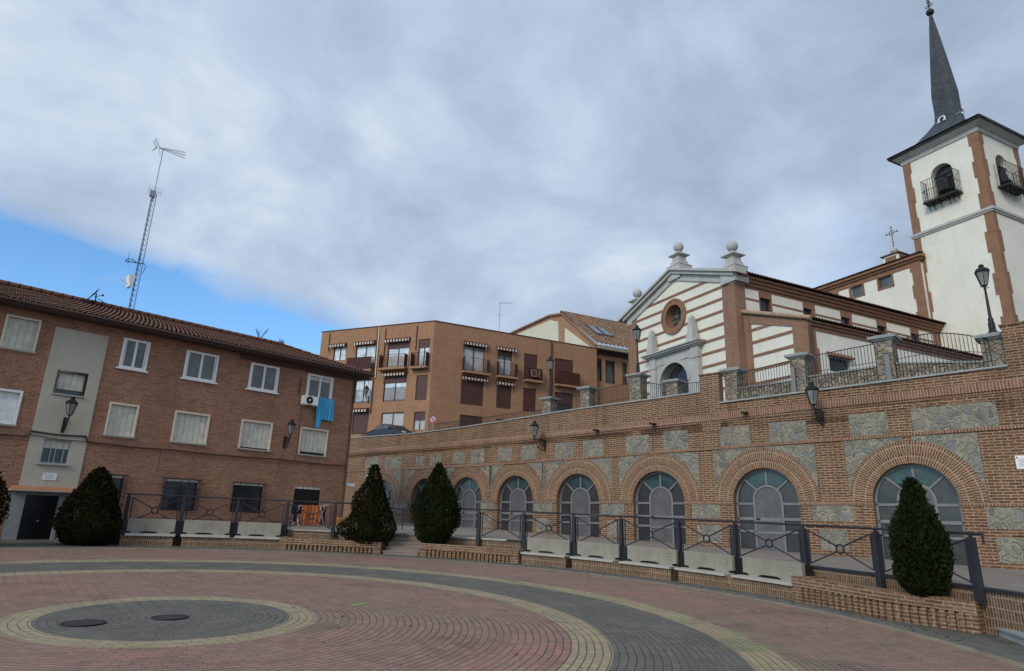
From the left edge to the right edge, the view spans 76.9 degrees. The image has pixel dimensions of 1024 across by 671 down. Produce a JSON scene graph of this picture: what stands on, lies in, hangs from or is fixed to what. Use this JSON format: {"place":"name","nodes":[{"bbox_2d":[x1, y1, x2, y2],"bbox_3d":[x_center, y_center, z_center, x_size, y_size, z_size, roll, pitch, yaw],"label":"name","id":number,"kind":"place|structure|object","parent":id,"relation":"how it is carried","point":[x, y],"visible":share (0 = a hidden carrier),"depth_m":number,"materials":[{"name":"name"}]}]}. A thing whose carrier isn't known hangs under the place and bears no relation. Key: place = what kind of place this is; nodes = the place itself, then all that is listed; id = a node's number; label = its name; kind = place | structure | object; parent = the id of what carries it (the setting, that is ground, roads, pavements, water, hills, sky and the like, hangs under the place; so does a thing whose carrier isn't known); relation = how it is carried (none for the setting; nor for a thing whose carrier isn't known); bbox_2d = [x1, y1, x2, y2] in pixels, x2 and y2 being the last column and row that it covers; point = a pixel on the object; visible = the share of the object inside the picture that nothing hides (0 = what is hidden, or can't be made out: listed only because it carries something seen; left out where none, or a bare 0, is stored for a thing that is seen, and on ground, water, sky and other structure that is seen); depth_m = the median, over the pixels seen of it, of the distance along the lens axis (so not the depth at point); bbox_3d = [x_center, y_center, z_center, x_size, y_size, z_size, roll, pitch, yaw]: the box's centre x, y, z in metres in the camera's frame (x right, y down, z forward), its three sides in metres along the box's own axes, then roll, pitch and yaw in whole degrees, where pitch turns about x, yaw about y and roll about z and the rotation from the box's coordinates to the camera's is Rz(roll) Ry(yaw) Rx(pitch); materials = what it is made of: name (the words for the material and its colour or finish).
{"place":"outdoors","nodes":[
{"label":"outdoors","id":0,"kind":"place"},
{"bbox_2d":[0,539,1023,670],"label":"plaza ground","id":1,"kind":"structure","parent":0,"point":[243,615],"depth_m":12.53,"materials":[{"name":"brick"}]},
{"bbox_2d":[0,471,10,525],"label":"conifer","id":2,"kind":"object","parent":1,"relation":"on","point":[4,512],"visible":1,"depth_m":22.13,"materials":[{"name":"green plant"}]},
{"bbox_2d":[59,619,106,626],"bbox_3d":[-6.971,4.685,10.476,0.660,0.034,0.660,2,-16,0],"label":"drain cover","id":3,"kind":"object","parent":1,"relation":"on","point":[85,623],"visible":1,"depth_m":10.43,"materials":[{"name":"metal"}]},
{"bbox_2d":[46,466,124,545],"bbox_3d":[-15.911,6.549,24.324,2.478,3.204,2.416,10,-18,-27],"label":"conifer","id":4,"kind":"object","parent":1,"relation":"on","point":[98,520],"visible":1,"depth_m":23.77,"materials":[{"name":"green plant"}]},
{"bbox_2d":[118,518,179,545],"bbox_3d":[-14.098,7.717,25.112,2.078,1.111,0.863,11,-18,-28],"label":"stone bench","id":5,"kind":"object","parent":1,"relation":"on","point":[146,532],"visible":0.94,"depth_m":25.02,"materials":[{"name":"stone"}]},
{"bbox_2d":[151,614,188,620],"bbox_3d":[-5.998,4.952,11.303,0.600,0.034,0.600,2,-16,0],"label":"drain cover","id":6,"kind":"object","parent":1,"relation":"on","point":[169,617],"visible":1,"depth_m":11.25,"materials":[{"name":"metal"}]},
{"bbox_2d":[0,279,374,539],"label":"brick apartment block","id":7,"kind":"structure","parent":1,"relation":"on","point":[166,405],"depth_m":29.03,"materials":[{"name":"brown brick"}]},
{"bbox_2d":[0,388,23,426],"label":"window","id":8,"kind":"structure","parent":7,"relation":"in","point":[10,400],"depth_m":25.14,"materials":[{"name":"white paint"}]},
{"bbox_2d":[0,314,41,353],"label":"window","id":9,"kind":"structure","parent":7,"relation":"in","point":[19,333],"depth_m":25.80,"materials":[{"name":"plastic"}]},
{"bbox_2d":[16,495,58,538],"bbox_3d":[-18.641,7.423,25.205,0.140,2.260,1.120,-13,-22,42],"label":"door","id":10,"kind":"structure","parent":7,"relation":"in","point":[37,509],"depth_m":25.29,"materials":[{"name":"black metal"}]},
{"bbox_2d":[42,473,56,479],"bbox_3d":[-18.360,5.601,25.592,0.022,0.270,0.460,-13,-22,42],"label":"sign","id":11,"kind":"object","parent":7,"relation":"attached to","point":[49,476],"visible":1,"depth_m":25.58,"materials":[{"name":"white paint"}]},
{"bbox_2d":[36,439,71,465],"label":"window","id":12,"kind":"structure","parent":7,"relation":"in","point":[54,452],"depth_m":25.97,"materials":[{"name":"metal"}]},
{"bbox_2d":[61,396,78,432],"bbox_3d":[-17.946,3.191,26.055,0.817,1.444,0.452,-13,-22,42],"label":"wall lantern","id":13,"kind":"object","parent":7,"relation":"attached to","point":[72,403],"depth_m":25.91,"materials":[{"name":"black metal"}]},
{"bbox_2d":[52,369,88,398],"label":"window","id":14,"kind":"structure","parent":7,"relation":"in","point":[68,384],"depth_m":26.73,"materials":[{"name":"beige glass"}]},
{"bbox_2d":[111,473,128,507],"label":"window","id":15,"kind":"structure","parent":7,"relation":"in","point":[119,479],"depth_m":27.28,"materials":[{"name":"black metal"}]},
{"bbox_2d":[103,402,139,438],"bbox_3d":[-16.839,3.667,27.794,0.220,1.470,1.230,-13,-22,42],"label":"window","id":16,"kind":"structure","parent":7,"relation":"in","point":[121,421],"depth_m":27.85,"materials":[{"name":"plastic"}]},
{"bbox_2d":[116,337,150,372],"bbox_3d":[-16.736,0.882,28.577,0.200,1.400,1.270,-13,-22,42],"label":"window","id":17,"kind":"structure","parent":7,"relation":"in","point":[134,355],"depth_m":28.57,"materials":[{"name":"white paint"}]},
{"bbox_2d":[121,138,185,311],"bbox_3d":[-19.081,-5.821,34.177,0.600,9.832,1.910,-13,-22,42],"label":"antenna mast","id":18,"kind":"object","parent":7,"relation":"on","point":[130,279],"visible":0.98,"depth_m":33.72,"materials":[{"name":"grey metal"}]},
{"bbox_2d":[158,477,202,510],"bbox_3d":[-14.902,7.114,28.921,0.335,1.421,1.669,-13,-22,42],"label":"window","id":19,"kind":"structure","parent":7,"relation":"in","point":[187,486],"depth_m":28.92,"materials":[{"name":"black metal"}]},
{"bbox_2d":[169,410,210,445],"bbox_3d":[-14.848,4.292,29.761,0.220,1.470,1.640,-13,-22,42],"label":"window","id":20,"kind":"structure","parent":7,"relation":"in","point":[191,428],"depth_m":29.81,"materials":[{"name":"plastic"}]},
{"bbox_2d":[180,350,218,384],"bbox_3d":[-14.748,1.506,30.540,0.200,1.400,1.680,-13,-22,42],"label":"window","id":21,"kind":"structure","parent":7,"relation":"in","point":[198,366],"depth_m":30.54,"materials":[{"name":"glass"}]},
{"bbox_2d":[228,481,266,512],"bbox_3d":[-12.748,7.790,31.047,0.335,1.421,1.699,-13,-22,42],"label":"window","id":22,"kind":"structure","parent":7,"relation":"in","point":[253,490],"depth_m":31.13,"materials":[{"name":"black metal"}]},
{"bbox_2d":[237,419,272,451],"bbox_3d":[-12.711,4.972,31.905,0.270,1.470,1.670,-13,-22,42],"label":"window","id":23,"kind":"structure","parent":7,"relation":"in","point":[254,435],"depth_m":31.95,"materials":[{"name":"beige glass"}]},
{"bbox_2d":[245,362,279,394],"bbox_3d":[-12.592,2.182,32.669,0.200,1.400,1.710,-13,-22,42],"label":"window","id":24,"kind":"structure","parent":7,"relation":"in","point":[262,378],"depth_m":32.66,"materials":[{"name":"glass"}]},
{"bbox_2d":[283,419,295,447],"bbox_3d":[-11.336,4.989,32.746,0.754,1.464,0.464,-13,-22,42],"label":"wall lantern","id":25,"kind":"object","parent":7,"relation":"attached to","point":[291,426],"depth_m":32.61,"materials":[{"name":"black metal"}]},
{"bbox_2d":[292,486,319,513],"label":"window","id":26,"kind":"structure","parent":7,"relation":"in","point":[296,487],"depth_m":33.28,"materials":[{"name":"glass"}]},
{"bbox_2d":[300,395,318,406],"bbox_3d":[-10.702,3.467,34.045,0.385,0.500,0.840,-13,-22,42],"label":"air conditioner","id":27,"kind":"object","parent":7,"relation":"attached to","point":[312,401],"visible":1,"depth_m":33.88,"materials":[{"name":"white paint"}]},
{"bbox_2d":[297,427,328,457],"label":"window","id":28,"kind":"structure","parent":7,"relation":"in","point":[312,441],"depth_m":34.11,"materials":[{"name":"beige glass"}]},
{"bbox_2d":[305,373,333,398],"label":"window","id":29,"kind":"structure","parent":7,"relation":"in","point":[316,387],"depth_m":34.86,"materials":[{"name":"white paint"}]},
{"bbox_2d":[315,397,334,427],"bbox_3d":[-10.065,4.178,34.603,0.120,1.620,1.020,-13,-22,42],"label":"hanging cloth","id":30,"kind":"object","parent":7,"relation":"hanging from","point":[325,409],"visible":1,"depth_m":34.63,"materials":[{"name":"fabric"}]},
{"bbox_2d":[178,520,234,547],"bbox_3d":[-12.331,8.027,25.944,2.130,1.118,0.864,8,-17,-22],"label":"stone bench","id":31,"kind":"object","parent":1,"relation":"on","point":[191,533],"visible":0.96,"depth_m":25.89,"materials":[{"name":"stone"}]},
{"bbox_2d":[230,522,286,548],"bbox_3d":[-10.460,8.286,26.563,2.101,1.122,0.864,6,-17,-15],"label":"stone bench","id":32,"kind":"object","parent":1,"relation":"on","point":[257,535],"visible":0.92,"depth_m":26.58,"materials":[{"name":"stone"}]},
{"bbox_2d":[279,536,386,553],"bbox_3d":[-7.504,8.847,27.105,4.415,0.672,1.634,3,-16,-5],"label":"brick planter","id":33,"kind":"object","parent":1,"relation":"on","point":[312,544],"visible":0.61,"depth_m":26.47,"materials":[{"name":"brick"}]},
{"bbox_2d":[336,464,397,544],"bbox_3d":[-6.079,7.276,27.409,2.471,3.635,2.446,16,-21,-41],"label":"conifer","id":34,"kind":"object","parent":33,"relation":"in","point":[369,519],"visible":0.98,"depth_m":26.99,"materials":[{"name":"green plant"}]},
{"bbox_2d":[382,534,420,555],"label":"stairs","id":35,"kind":"structure","parent":1,"relation":"on","point":[404,544],"depth_m":27.17,"materials":[{"name":"stone"}]},
{"bbox_2d":[419,543,525,563],"bbox_3d":[-1.546,8.963,26.492,4.532,0.742,1.641,-3,-17,16],"label":"brick planter","id":36,"kind":"object","parent":1,"relation":"on","point":[502,555],"visible":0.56,"depth_m":25.87,"materials":[{"name":"brick"}]},
{"bbox_2d":[408,462,461,543],"bbox_3d":[-3.261,7.242,27.172,2.136,3.794,2.194,-3,-17,15],"label":"conifer","id":37,"kind":"object","parent":36,"relation":"in","point":[434,525],"visible":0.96,"depth_m":26.81,"materials":[{"name":"green plant"}]},
{"bbox_2d":[520,537,574,567],"bbox_3d":[1.362,8.554,25.292,2.244,1.140,0.868,-6,-18,26],"label":"stone bench","id":38,"kind":"object","parent":1,"relation":"on","point":[545,552],"visible":0.95,"depth_m":25.19,"materials":[{"name":"stone"}]},
{"bbox_2d":[111,529,1023,635],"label":"terrace wall","id":39,"kind":"structure","parent":1,"relation":"on","point":[1003,608],"depth_m":16.65,"materials":[{"name":"brick"}]},
{"bbox_2d":[123,493,351,536],"bbox_3d":[-11.182,7.525,26.713,8.707,1.578,0.709,7,-17,-18],"label":"terrace railing","id":40,"kind":"object","parent":39,"relation":"on","point":[235,520],"visible":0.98,"depth_m":26.93,"materials":[{"name":"black metal"}]},
{"bbox_2d":[570,541,624,573],"bbox_3d":[3.163,8.367,24.227,2.158,1.141,0.865,-9,-19,34],"label":"stone bench","id":41,"kind":"object","parent":1,"relation":"on","point":[595,556],"visible":0.91,"depth_m":24.12,"materials":[{"name":"stone"}]},
{"bbox_2d":[617,545,682,580],"bbox_3d":[4.888,8.096,22.872,2.424,1.143,0.873,-13,-21,41],"label":"stone bench","id":42,"kind":"object","parent":1,"relation":"on","point":[648,562],"visible":0.93,"depth_m":22.77,"materials":[{"name":"stone"}]},
{"bbox_2d":[343,321,1023,569],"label":"retaining wall","id":43,"kind":"structure","parent":1,"relation":"on","point":[952,442],"depth_m":29.56,"materials":[{"name":"brick"}]},
{"bbox_2d":[530,420,545,450],"bbox_3d":[1.574,5.890,37.961,0.551,1.719,1.240,-13,-22,42],"label":"wall lantern","id":44,"kind":"object","parent":43,"relation":"attached to","point":[534,425],"depth_m":37.69,"materials":[{"name":"black metal"}]},
{"bbox_2d":[662,378,687,395],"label":"stone pillar","id":45,"kind":"structure","parent":43,"relation":"on","point":[675,386],"depth_m":37.60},
{"bbox_2d":[736,361,790,398],"bbox_3d":[11.925,2.182,30.523,2.622,1.662,0.043,-13,-22,42],"label":"iron railing","id":46,"kind":"object","parent":43,"relation":"on","point":[763,379],"visible":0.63,"depth_m":30.51,"materials":[{"name":"metal"}]},
{"bbox_2d":[790,366,796,391],"bbox_3d":[12.904,2.101,29.510,0.200,1.460,0.160,-13,-22,42],"label":"steel post","id":47,"kind":"object","parent":43,"relation":"on","point":[793,379],"visible":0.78,"depth_m":29.48,"materials":[{"name":"grey metal"}]},
{"bbox_2d":[783,352,815,391],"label":"stone pillar","id":48,"kind":"structure","parent":43,"relation":"on","point":[797,362],"depth_m":29.57,"materials":[{"name":"stone"}]},
{"bbox_2d":[805,382,824,425],"bbox_3d":[13.018,2.903,27.554,0.592,1.791,1.307,-13,-22,42],"label":"wall lantern","id":49,"kind":"object","parent":43,"relation":"attached to","point":[811,390],"depth_m":27.26,"materials":[{"name":"black metal"}]},
{"bbox_2d":[804,343,878,388],"bbox_3d":[14.402,1.468,28.301,2.922,1.842,0.042,-13,-22,42],"label":"iron railing","id":50,"kind":"object","parent":43,"relation":"on","point":[872,362],"visible":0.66,"depth_m":28.26,"materials":[{"name":"metal"}]},
{"bbox_2d":[867,333,901,380],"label":"stone pillar","id":51,"kind":"structure","parent":43,"relation":"on","point":[882,344],"depth_m":27.29,"materials":[{"name":"stone"}]},
{"bbox_2d":[884,353,892,379],"bbox_3d":[15.741,1.448,26.914,0.200,1.460,0.160,-13,-22,42],"label":"steel post","id":52,"kind":"object","parent":43,"relation":"on","point":[888,366],"visible":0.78,"depth_m":26.90,"materials":[{"name":"grey metal"}]},
{"bbox_2d":[1015,455,1023,468],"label":"notice board","id":53,"kind":"object","parent":43,"relation":"attached to","point":[1019,459],"visible":1,"depth_m":22.93,"materials":[{"name":"white paint"}]},
{"bbox_2d":[674,551,740,588],"bbox_3d":[6.420,7.763,21.299,0.868,1.144,2.280,14,-20,-37],"label":"stone bench","id":54,"kind":"object","parent":1,"relation":"on","point":[704,568],"visible":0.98,"depth_m":21.16,"materials":[{"name":"stone"}]},
{"bbox_2d":[730,557,812,599],"bbox_3d":[7.773,7.343,19.440,0.877,1.150,2.560,11,-18,-30],"label":"stone bench","id":55,"kind":"object","parent":1,"relation":"on","point":[770,577],"visible":0.85,"depth_m":19.43,"materials":[{"name":"stone"}]},
{"bbox_2d":[791,576,986,633],"bbox_3d":[9.518,6.772,16.321,1.802,0.896,4.787,10,-18,-26],"label":"brick planter","id":56,"kind":"object","parent":1,"relation":"on","point":[957,614],"visible":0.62,"depth_m":15.40,"materials":[{"name":"brick"}]},
{"bbox_2d":[885,476,956,597],"bbox_3d":[9.769,4.989,15.428,1.420,3.180,1.436,-5,-17,22],"label":"conifer","id":57,"kind":"object","parent":56,"relation":"in","point":[922,554],"visible":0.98,"depth_m":15.07,"materials":[{"name":"green plant"}]},
{"bbox_2d":[996,627,1023,645],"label":"stairs","id":58,"kind":"structure","parent":1,"relation":"on","point":[1014,636],"depth_m":13.30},
{"bbox_2d":[0,0,1023,420],"label":"sky","id":59,"kind":"structure","parent":0,"point":[345,164],"materials":[{"name":"grey"}]},
{"bbox_2d":[287,521,1023,591],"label":"terrace","id":60,"kind":"structure","parent":0,"point":[1007,579],"depth_m":24.70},
{"bbox_2d":[292,504,326,526],"bbox_3d":[-9.964,8.966,32.202,0.625,1.097,1.760,-13,-22,42],"label":"drying rack","id":61,"kind":"object","parent":60,"relation":"on","point":[320,517],"visible":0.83,"depth_m":32.43,"materials":[{"name":"metal"}]},
{"bbox_2d":[300,505,319,524],"bbox_3d":[-9.967,8.868,31.833,0.118,0.930,0.980,-13,-22,42],"label":"towel","id":62,"kind":"object","parent":61,"relation":"hanging from","point":[308,509],"visible":0.82,"depth_m":31.84,"materials":[{"name":"orange fabric"}]},
{"bbox_2d":[458,508,986,603],"bbox_3d":[5.009,6.915,21.676,3.010,1.920,18.796,16,-21,-41],"label":"terrace railing","id":63,"kind":"object","parent":60,"relation":"on","point":[973,562],"visible":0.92,"depth_m":19.59,"materials":[{"name":"black metal"}]},
{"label":"upper street","id":64,"kind":"structure","parent":0,"visible":0},
{"bbox_2d":[366,424,414,435],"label":"parked car","id":65,"kind":"object","parent":64,"relation":"on","point":[385,429],"visible":0.27,"depth_m":50.84,"materials":[{"name":"paint"}]},
{"bbox_2d":[320,320,596,436],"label":"flats","id":66,"kind":"structure","parent":64,"relation":"on","point":[471,367],"depth_m":59.01,"materials":[{"name":"brick"}]},
{"bbox_2d":[334,347,345,360],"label":"window","id":67,"kind":"structure","parent":66,"relation":"in","point":[339,353],"depth_m":61.41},
{"bbox_2d":[352,412,368,433],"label":"window","id":68,"kind":"structure","parent":66,"relation":"in","point":[360,420],"depth_m":58.33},
{"bbox_2d":[354,378,371,402],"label":"window","id":69,"kind":"structure","parent":66,"relation":"in","point":[360,384],"depth_m":59.29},
{"bbox_2d":[356,345,375,368],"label":"window","id":70,"kind":"structure","parent":66,"relation":"in","point":[368,350],"depth_m":60.28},
{"bbox_2d":[381,412,403,425],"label":"window","id":71,"kind":"structure","parent":66,"relation":"in","point":[395,418],"depth_m":57.19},
{"bbox_2d":[383,376,406,401],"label":"window","id":72,"kind":"structure","parent":66,"relation":"in","point":[392,382],"depth_m":57.96,"materials":[{"name":"glass"}]},
{"bbox_2d":[387,342,408,366],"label":"window","id":73,"kind":"structure","parent":66,"relation":"in","point":[402,347],"depth_m":58.86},
{"bbox_2d":[414,412,424,429],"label":"window","id":74,"kind":"structure","parent":66,"relation":"in","point":[419,419],"depth_m":56.06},
{"bbox_2d":[416,375,427,399],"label":"window","id":75,"kind":"structure","parent":66,"relation":"in","point":[421,389],"depth_m":56.84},
{"bbox_2d":[418,339,429,365],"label":"window","id":76,"kind":"structure","parent":66,"relation":"in","point":[424,345],"depth_m":57.85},
{"bbox_2d":[459,415,481,426],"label":"window","id":77,"kind":"structure","parent":66,"relation":"in","point":[462,417],"depth_m":57.43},
{"bbox_2d":[460,380,482,405],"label":"window","id":78,"kind":"structure","parent":66,"relation":"in","point":[471,392],"depth_m":58.16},
{"bbox_2d":[463,345,483,371],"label":"window","id":79,"kind":"structure","parent":66,"relation":"in","point":[472,351],"depth_m":59.18,"materials":[{"name":"glass"}]},
{"bbox_2d":[496,385,510,408],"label":"window","id":80,"kind":"structure","parent":66,"relation":"in","point":[503,397],"depth_m":59.53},
{"bbox_2d":[498,350,511,375],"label":"window","id":81,"kind":"structure","parent":66,"relation":"in","point":[506,367],"depth_m":60.54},
{"bbox_2d":[523,388,535,411],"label":"window","id":82,"kind":"structure","parent":66,"relation":"in","point":[529,395],"depth_m":60.71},
{"bbox_2d":[524,353,536,379],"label":"window","id":83,"kind":"structure","parent":66,"relation":"in","point":[530,360],"depth_m":61.73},
{"bbox_2d":[555,358,572,384],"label":"window","id":84,"kind":"structure","parent":66,"relation":"in","point":[560,364],"depth_m":63.33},
{"bbox_2d":[555,392,572,410],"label":"window","id":85,"kind":"structure","parent":66,"relation":"in","point":[569,401],"depth_m":62.50,"materials":[{"name":"brown glass"}]},
{"bbox_2d":[437,409,541,428],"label":"iron railing","id":86,"kind":"object","parent":64,"relation":"on","point":[439,425],"visible":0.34,"depth_m":48.11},
{"bbox_2d":[539,396,559,413],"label":"stone pillar","id":87,"kind":"structure","parent":64,"relation":"on","point":[549,404],"depth_m":43.96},
{"bbox_2d":[546,356,554,395],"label":"street lamp","id":88,"kind":"object","parent":87,"relation":"on","point":[550,362],"visible":0.96,"depth_m":44.86,"materials":[{"name":"black metal"}]},
{"bbox_2d":[510,310,628,404],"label":"tile roofed house","id":89,"kind":"structure","parent":64,"relation":"on","point":[612,364],"depth_m":68.59,"materials":[{"name":"brick"}]},
{"bbox_2d":[605,360,614,383],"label":"window","id":90,"kind":"structure","parent":89,"relation":"in","point":[609,365],"depth_m":66.50,"materials":[{"name":"grey glass"}]},
{"bbox_2d":[622,363,626,384],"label":"window","id":91,"kind":"structure","parent":89,"relation":"in","point":[624,379],"depth_m":67.26,"materials":[{"name":"grey glass"}]},
{"bbox_2d":[576,386,599,407],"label":"stone pillar","id":92,"kind":"structure","parent":64,"relation":"on","point":[586,396],"depth_m":41.87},
{"bbox_2d":[593,383,629,405],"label":"iron railing","id":93,"kind":"object","parent":92,"relation":"attached to","point":[609,401],"visible":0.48,"depth_m":40.85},
{"bbox_2d":[625,372,650,400],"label":"stone pillar","id":94,"kind":"structure","parent":64,"relation":"on","point":[638,390],"depth_m":39.34,"materials":[{"name":"stone"}]},
{"bbox_2d":[632,325,641,372],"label":"street lamp","id":95,"kind":"object","parent":94,"relation":"on","point":[637,330],"visible":0.95,"depth_m":40.39,"materials":[{"name":"black metal"}]},
{"bbox_2d":[644,382,666,397],"bbox_3d":[8.663,3.677,38.603,1.622,2.071,0.042,-13,-22,42],"label":"iron railing","id":96,"kind":"object","parent":94,"relation":"attached to","point":[654,389],"visible":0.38,"depth_m":38.80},
{"bbox_2d":[719,367,748,400],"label":"stone pillar","id":97,"kind":"structure","parent":64,"relation":"on","point":[731,379],"depth_m":31.72,"materials":[{"name":"stone"}]},
{"bbox_2d":[739,380,791,398],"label":"stone parapet","id":98,"kind":"structure","parent":64,"relation":"on","point":[780,388],"depth_m":30.53,"materials":[{"name":"stone"}]},
{"bbox_2d":[618,226,982,400],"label":"church","id":99,"kind":"structure","parent":64,"relation":"on","point":[686,318],"depth_m":44.52,"materials":[{"name":"white paint"}]},
{"bbox_2d":[661,298,685,333],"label":"round window","id":100,"kind":"structure","parent":99,"relation":"in","point":[673,316],"depth_m":47.56,"materials":[{"name":"brick"}]},
{"bbox_2d":[760,298,770,311],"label":"window","id":101,"kind":"structure","parent":99,"relation":"in","point":[764,303],"depth_m":43.26,"materials":[{"name":"black glass"}]},
{"bbox_2d":[826,351,854,371],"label":"window","id":102,"kind":"structure","parent":99,"relation":"in","point":[833,354],"depth_m":37.66,"materials":[{"name":"black glass"}]},
{"bbox_2d":[848,283,864,298],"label":"window","id":103,"kind":"structure","parent":99,"relation":"in","point":[858,291],"depth_m":58.27,"materials":[{"name":"glass"}]},
{"bbox_2d":[876,273,894,290],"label":"window","id":104,"kind":"structure","parent":99,"relation":"in","point":[886,282],"depth_m":55.95,"materials":[{"name":"glass"}]},
{"bbox_2d":[808,366,877,388],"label":"stone parapet","id":105,"kind":"structure","parent":64,"relation":"on","point":[820,381],"depth_m":28.21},
{"bbox_2d":[896,361,983,377],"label":"stone parapet","id":106,"kind":"structure","parent":64,"relation":"on","point":[966,367],"depth_m":26.05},
{"bbox_2d":[892,333,992,377],"bbox_3d":[17.151,0.751,25.813,3.272,1.858,0.042,-13,-22,42],"label":"iron railing","id":107,"kind":"object","parent":106,"relation":"on","point":[953,351],"visible":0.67,"depth_m":25.86,"materials":[{"name":"metal"}]},
{"bbox_2d":[886,0,1023,354],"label":"bell tower","id":108,"kind":"structure","parent":64,"relation":"on","point":[964,180],"depth_m":51.34,"materials":[{"name":"white paint"}]},
{"bbox_2d":[973,332,1007,366],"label":"stone pillar","id":109,"kind":"structure","parent":64,"relation":"on","point":[997,348],"depth_m":24.70,"materials":[{"name":"stone"}]},
{"bbox_2d":[974,264,997,332],"bbox_3d":[18.780,-1.471,25.486,0.551,2.928,0.477,2,-16,0],"label":"street lamp","id":110,"kind":"object","parent":109,"relation":"on","point":[981,272],"visible":0.97,"depth_m":25.56,"materials":[{"name":"black metal"}]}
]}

